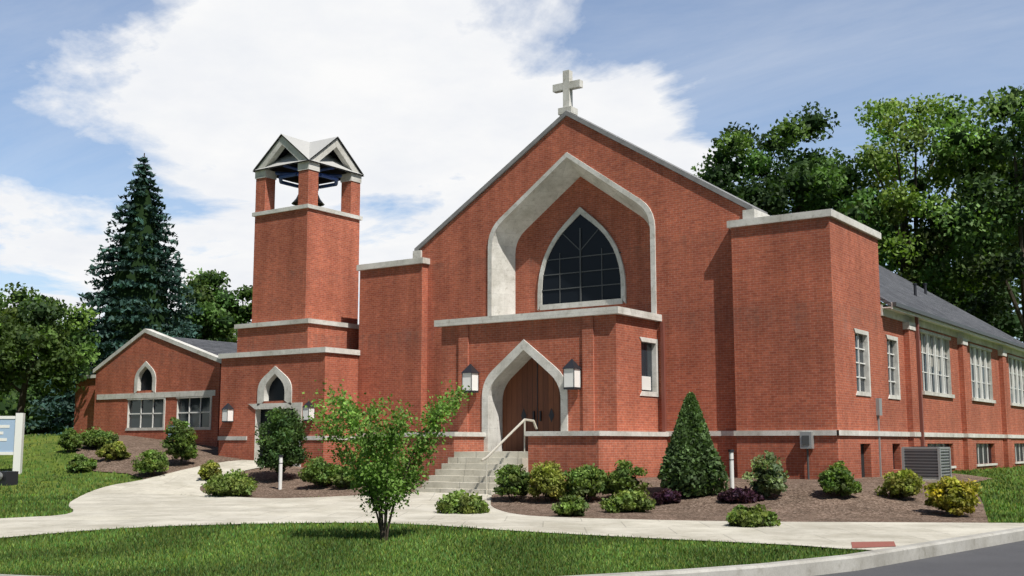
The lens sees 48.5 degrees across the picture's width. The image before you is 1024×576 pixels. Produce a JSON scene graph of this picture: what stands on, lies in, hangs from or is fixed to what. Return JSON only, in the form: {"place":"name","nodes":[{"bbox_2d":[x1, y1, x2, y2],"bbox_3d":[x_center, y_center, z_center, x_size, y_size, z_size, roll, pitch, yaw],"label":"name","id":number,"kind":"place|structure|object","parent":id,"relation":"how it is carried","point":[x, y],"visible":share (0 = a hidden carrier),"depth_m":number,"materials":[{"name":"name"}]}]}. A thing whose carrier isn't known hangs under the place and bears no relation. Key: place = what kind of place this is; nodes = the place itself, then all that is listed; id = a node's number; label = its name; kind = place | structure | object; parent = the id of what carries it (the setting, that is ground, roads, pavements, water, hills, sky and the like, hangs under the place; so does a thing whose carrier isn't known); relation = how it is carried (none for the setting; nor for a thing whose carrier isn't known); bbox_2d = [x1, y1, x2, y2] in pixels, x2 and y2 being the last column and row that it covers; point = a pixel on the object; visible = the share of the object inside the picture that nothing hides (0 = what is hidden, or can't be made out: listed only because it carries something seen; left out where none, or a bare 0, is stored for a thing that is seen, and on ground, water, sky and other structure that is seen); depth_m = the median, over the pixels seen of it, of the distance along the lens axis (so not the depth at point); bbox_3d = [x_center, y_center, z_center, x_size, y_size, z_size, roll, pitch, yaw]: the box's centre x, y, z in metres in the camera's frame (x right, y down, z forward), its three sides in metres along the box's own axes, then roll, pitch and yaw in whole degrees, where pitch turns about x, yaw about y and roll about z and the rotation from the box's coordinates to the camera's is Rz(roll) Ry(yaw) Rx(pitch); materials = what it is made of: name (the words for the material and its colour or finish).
{"place":"outdoors","nodes":[
{"label":"outdoors","id":0,"kind":"place"},
{"bbox_2d":[200,466,428,497],"bbox_3d":[-5.318,5.983,35.367,8.750,0.737,9.150,-5,-9,34],"label":"mulch bed","id":1,"kind":"object","parent":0,"point":[293,484],"depth_m":34.26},
{"bbox_2d":[197,460,222,479],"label":"shrub","id":2,"kind":"object","parent":1,"relation":"on","point":[208,469],"visible":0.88,"depth_m":36.26,"materials":[{"name":"green plant"}]},
{"bbox_2d":[200,469,258,496],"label":"shrub","id":3,"kind":"object","parent":1,"relation":"on","point":[237,483],"visible":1,"depth_m":32.07,"materials":[{"name":"green plant"}]},
{"bbox_2d":[278,455,282,489],"bbox_3d":[-6.997,5.629,34.351,0.150,1.160,0.143,-5,-9,34],"label":"path light","id":4,"kind":"object","parent":1,"relation":"on","point":[280,471],"visible":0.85,"depth_m":34.32,"materials":[{"name":"white paint"}]},
{"bbox_2d":[298,456,339,487],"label":"shrub","id":5,"kind":"object","parent":1,"relation":"on","point":[317,471],"visible":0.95,"depth_m":33.74,"materials":[{"name":"green plant"}]},
{"bbox_2d":[330,467,357,488],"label":"shrub","id":6,"kind":"object","parent":1,"relation":"on","point":[338,479],"visible":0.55,"depth_m":33.23,"materials":[{"name":"green plant"}]},
{"bbox_2d":[0,460,1023,549],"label":"walkway","id":7,"kind":"structure","parent":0,"point":[180,497],"depth_m":22.23,"materials":[{"name":"concrete"}]},
{"bbox_2d":[434,489,489,513],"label":"shrub","id":8,"kind":"object","parent":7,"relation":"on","point":[458,502],"visible":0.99,"depth_m":24.40,"materials":[{"name":"green plant"}]},
{"bbox_2d":[851,541,895,547],"bbox_3d":[5.376,3.818,16.917,0.631,0.001,1.378,-2,-8,16],"label":"tactile paving pad","id":9,"kind":"object","parent":7,"relation":"on","point":[873,544],"visible":1,"depth_m":16.92,"materials":[{"name":"red concrete"}]},
{"bbox_2d":[0,433,1023,575],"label":"lawn terrain","id":10,"kind":"structure","parent":0,"point":[63,460],"depth_m":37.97,"materials":[{"name":"green plant"}]},
{"bbox_2d":[0,471,18,485],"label":"sign spotlight","id":11,"kind":"object","parent":10,"relation":"on","point":[8,478],"visible":0.86,"depth_m":35.46,"materials":[{"name":"grey metal"}]},
{"bbox_2d":[0,413,24,473],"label":"church sign","id":12,"kind":"object","parent":10,"relation":"on","point":[12,435],"visible":0.91,"depth_m":38.26,"materials":[{"name":"white paint"}]},
{"bbox_2d":[0,388,35,432],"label":"tree","id":13,"kind":"object","parent":10,"relation":"on","point":[7,408],"visible":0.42,"depth_m":95.04,"materials":[{"name":"green plant"}]},
{"bbox_2d":[0,292,50,393],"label":"tree","id":14,"kind":"object","parent":10,"relation":"on","point":[16,344],"visible":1,"depth_m":47.87,"materials":[{"name":"green plant"}]},
{"bbox_2d":[10,379,73,434],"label":"tree","id":15,"kind":"object","parent":10,"relation":"on","point":[44,429],"visible":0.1,"depth_m":102.41,"materials":[{"name":"green plant"}]},
{"bbox_2d":[0,282,100,412],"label":"tree","id":16,"kind":"object","parent":10,"relation":"on","point":[67,355],"visible":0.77,"depth_m":51.65,"materials":[{"name":"green plant"}]},
{"bbox_2d":[9,327,97,427],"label":"tree","id":17,"kind":"object","parent":10,"relation":"on","point":[37,392],"visible":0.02,"depth_m":68.22,"materials":[{"name":"green plant"}]},
{"bbox_2d":[66,453,97,472],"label":"shrub","id":18,"kind":"object","parent":10,"relation":"on","point":[80,463],"visible":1,"depth_m":38.42,"materials":[{"name":"green plant"}]},
{"bbox_2d":[24,153,203,434],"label":"spruce","id":19,"kind":"object","parent":10,"relation":"on","point":[133,295],"visible":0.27,"depth_m":65.61,"materials":[{"name":"green plant"}]},
{"bbox_2d":[73,329,236,446],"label":"annex","id":20,"kind":"object","parent":10,"relation":"on","point":[147,383],"visible":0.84,"depth_m":49.17,"materials":[{"name":"brick"}]},
{"bbox_2d":[76,435,245,478],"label":"mulch bed","id":21,"kind":"object","parent":10,"relation":"on","point":[136,445],"depth_m":40.63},
{"bbox_2d":[57,428,82,452],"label":"shrub","id":22,"kind":"object","parent":21,"relation":"on","point":[69,439],"visible":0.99,"depth_m":41.97,"materials":[{"name":"green plant"}]},
{"bbox_2d":[79,426,119,449],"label":"shrub","id":23,"kind":"object","parent":21,"relation":"on","point":[98,438],"visible":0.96,"depth_m":42.44,"materials":[{"name":"green plant"}]},
{"bbox_2d":[95,441,131,459],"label":"shrub","id":24,"kind":"object","parent":21,"relation":"on","point":[112,451],"visible":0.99,"depth_m":40.05,"materials":[{"name":"green plant"}]},
{"bbox_2d":[131,449,168,475],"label":"shrub","id":25,"kind":"object","parent":21,"relation":"on","point":[153,460],"visible":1,"depth_m":37.17,"materials":[{"name":"green plant"}]},
{"bbox_2d":[160,417,197,465],"bbox_3d":[-11.391,5.307,39.104,1.408,1.748,1.342,-5,-9,34],"label":"shrub","id":26,"kind":"object","parent":21,"relation":"on","point":[182,445],"visible":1,"depth_m":38.92,"materials":[{"name":"green plant"}]},
{"bbox_2d":[171,267,252,342],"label":"tree","id":27,"kind":"object","parent":10,"relation":"on","point":[224,312],"visible":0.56,"depth_m":80.78,"materials":[{"name":"green plant"}]},
{"bbox_2d":[254,406,311,478],"bbox_3d":[-7.352,4.987,36.233,1.827,2.445,1.964,-5,-9,34],"label":"upright shrub","id":28,"kind":"object","parent":10,"relation":"on","point":[285,436],"visible":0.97,"depth_m":35.91,"materials":[{"name":"green plant"}]},
{"bbox_2d":[218,134,363,467],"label":"bell tower","id":29,"kind":"structure","parent":10,"relation":"on","point":[297,336],"depth_m":41.28,"materials":[{"name":"brick"}]},
{"bbox_2d":[300,378,472,540],"bbox_3d":[-2.031,2.772,18.276,2.625,2.657,2.191,7,-10,-42],"label":"lawn sapling","id":30,"kind":"object","parent":10,"relation":"on","point":[375,474],"visible":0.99,"depth_m":18.11,"materials":[{"name":"green plant"}]},
{"bbox_2d":[356,111,1023,494],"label":"church","id":31,"kind":"structure","parent":10,"relation":"on","point":[646,291],"depth_m":34.28,"materials":[{"name":"brick"}]},
{"bbox_2d":[222,359,580,421],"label":"wall lanterns","id":32,"kind":"object","parent":31,"relation":"attached to","point":[571,368],"depth_m":34.44,"materials":[{"name":"white glass"}]},
{"bbox_2d":[480,418,537,493],"bbox_3d":[-0.050,4.617,31.135,0.068,2.104,2.669,-5,-9,34],"label":"handrail","id":33,"kind":"object","parent":31,"relation":"attached to","point":[506,437],"visible":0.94,"depth_m":31.18,"materials":[{"name":"silver metal"}]},
{"bbox_2d":[553,70,582,115],"bbox_3d":[1.829,-6.396,37.298,1.040,1.490,0.420,-5,-9,34],"label":"cross","id":34,"kind":"object","parent":31,"relation":"on","point":[568,86],"visible":0.96,"depth_m":37.19,"materials":[{"name":"stone"}]},
{"bbox_2d":[726,503,780,526],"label":"shrub","id":35,"kind":"object","parent":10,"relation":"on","point":[757,515],"visible":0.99,"depth_m":20.57,"materials":[{"name":"green plant"}]},
{"bbox_2d":[691,101,897,269],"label":"tree","id":36,"kind":"object","parent":10,"relation":"on","point":[804,181],"visible":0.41,"depth_m":69.90,"materials":[{"name":"green plant"}]},
{"bbox_2d":[851,196,922,306],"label":"tree","id":37,"kind":"object","parent":10,"relation":"on","point":[890,228],"visible":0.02,"depth_m":88.18,"materials":[{"name":"green plant"}]},
{"bbox_2d":[821,93,1021,292],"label":"tree","id":38,"kind":"object","parent":10,"relation":"on","point":[882,167],"visible":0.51,"depth_m":69.23,"materials":[{"name":"green plant"}]},
{"bbox_2d":[881,227,1022,341],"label":"tree","id":39,"kind":"object","parent":10,"relation":"on","point":[1013,328],"visible":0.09,"depth_m":81.56,"materials":[{"name":"green plant"}]},
{"bbox_2d":[889,85,1023,342],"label":"tree","id":40,"kind":"object","parent":10,"relation":"on","point":[984,146],"visible":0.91,"depth_m":65.59,"materials":[{"name":"green plant"}]},
{"bbox_2d":[0,0,1023,338],"label":"sky","id":41,"kind":"structure","parent":0,"point":[430,100],"materials":[{"name":"blue"}]},
{"bbox_2d":[491,473,991,522],"bbox_3d":[6.469,5.481,30.979,12.174,0.550,18.828,-3,-8,23],"label":"mulch bed","id":42,"kind":"object","parent":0,"point":[803,500],"depth_m":25.53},
{"bbox_2d":[492,463,529,500],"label":"shrub","id":43,"kind":"object","parent":42,"relation":"on","point":[510,479],"visible":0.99,"depth_m":28.67,"materials":[{"name":"green plant"}]},
{"bbox_2d":[524,460,567,501],"bbox_3d":[0.895,4.845,28.369,1.217,1.140,1.380,-5,-9,34],"label":"shrub","id":44,"kind":"object","parent":42,"relation":"on","point":[547,480],"visible":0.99,"depth_m":28.08,"materials":[{"name":"green plant"}]},
{"bbox_2d":[550,494,589,516],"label":"shrub","id":45,"kind":"object","parent":42,"relation":"on","point":[570,505],"visible":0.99,"depth_m":23.68,"materials":[{"name":"green plant"}]},
{"bbox_2d":[562,463,609,500],"bbox_3d":[1.837,4.813,27.986,1.224,1.030,1.284,-5,-9,34],"label":"shrub","id":46,"kind":"object","parent":42,"relation":"on","point":[584,480],"visible":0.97,"depth_m":27.70,"materials":[{"name":"green plant"}]},
{"bbox_2d":[600,459,651,494],"bbox_3d":[2.757,4.717,27.777,1.313,1.061,1.130,-5,-9,34],"label":"shrub","id":47,"kind":"object","parent":42,"relation":"on","point":[618,479],"visible":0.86,"depth_m":27.61,"materials":[{"name":"green plant"}]},
{"bbox_2d":[598,489,655,512],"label":"shrub","id":48,"kind":"object","parent":42,"relation":"on","point":[625,500],"visible":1,"depth_m":25.05,"materials":[{"name":"green plant"}]},
{"bbox_2d":[652,488,681,504],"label":"shrub","id":49,"kind":"object","parent":42,"relation":"on","point":[666,496],"visible":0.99,"depth_m":26.64,"materials":[{"name":"purple plant"}]},
{"bbox_2d":[657,392,728,496],"bbox_3d":[4.445,3.836,27.682,1.696,2.626,1.558,-5,-9,34],"label":"conical evergreen shrub","id":50,"kind":"object","parent":42,"relation":"on","point":[692,464],"visible":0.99,"depth_m":27.26,"materials":[{"name":"green plant"}]},
{"bbox_2d":[728,449,733,488],"bbox_3d":[5.367,4.503,27.768,0.150,1.110,0.143,-5,-9,34],"label":"path light","id":51,"kind":"object","parent":42,"relation":"on","point":[731,464],"visible":0.87,"depth_m":27.75,"materials":[{"name":"white paint"}]},
{"bbox_2d":[716,486,764,503],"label":"shrub","id":52,"kind":"object","parent":42,"relation":"on","point":[736,494],"visible":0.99,"depth_m":26.06,"materials":[{"name":"purple plant"}]},
{"bbox_2d":[742,450,789,498],"bbox_3d":[5.838,4.361,26.402,1.120,1.190,1.086,-5,-9,34],"label":"shrub","id":53,"kind":"object","parent":42,"relation":"on","point":[772,478],"visible":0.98,"depth_m":26.23,"materials":[{"name":"green plant"}]},
{"bbox_2d":[800,432,813,478],"bbox_3d":[7.976,4.588,30.689,0.320,1.400,0.210,-5,-9,34],"label":"utility meter","id":54,"kind":"object","parent":42,"relation":"on","point":[807,441],"visible":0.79,"depth_m":30.67,"materials":[{"name":"grey metal"}]},
{"bbox_2d":[818,460,862,495],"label":"shrub","id":55,"kind":"object","parent":42,"relation":"on","point":[837,478],"visible":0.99,"depth_m":25.92,"materials":[{"name":"green plant"}]},
{"bbox_2d":[874,468,924,498],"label":"shrub","id":56,"kind":"object","parent":42,"relation":"on","point":[902,483],"visible":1,"depth_m":26.04,"materials":[{"name":"green plant"}]},
{"bbox_2d":[901,446,951,482],"bbox_3d":[11.944,5.087,32.733,1.200,1.035,1.300,-5,-9,34],"label":"ac condenser","id":57,"kind":"object","parent":42,"relation":"on","point":[930,463],"visible":0.81,"depth_m":32.29,"materials":[{"name":"metal"}]},
{"bbox_2d":[923,475,982,515],"bbox_3d":[9.353,4.431,24.054,1.124,0.935,1.514,-1,-8,5],"label":"shrub","id":58,"kind":"object","parent":42,"relation":"on","point":[953,495],"visible":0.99,"depth_m":23.73,"materials":[{"name":"yellow plant"}]},
{"bbox_2d":[816,540,1023,575],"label":"road","id":59,"kind":"structure","parent":0,"point":[1007,559],"depth_m":15.81,"materials":[{"name":"grey asphalt"}]},
{"bbox_2d":[0,527,1023,575],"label":"kerb","id":60,"kind":"structure","parent":59,"relation":"on","point":[853,561],"depth_m":15.16,"materials":[{"name":"concrete"}]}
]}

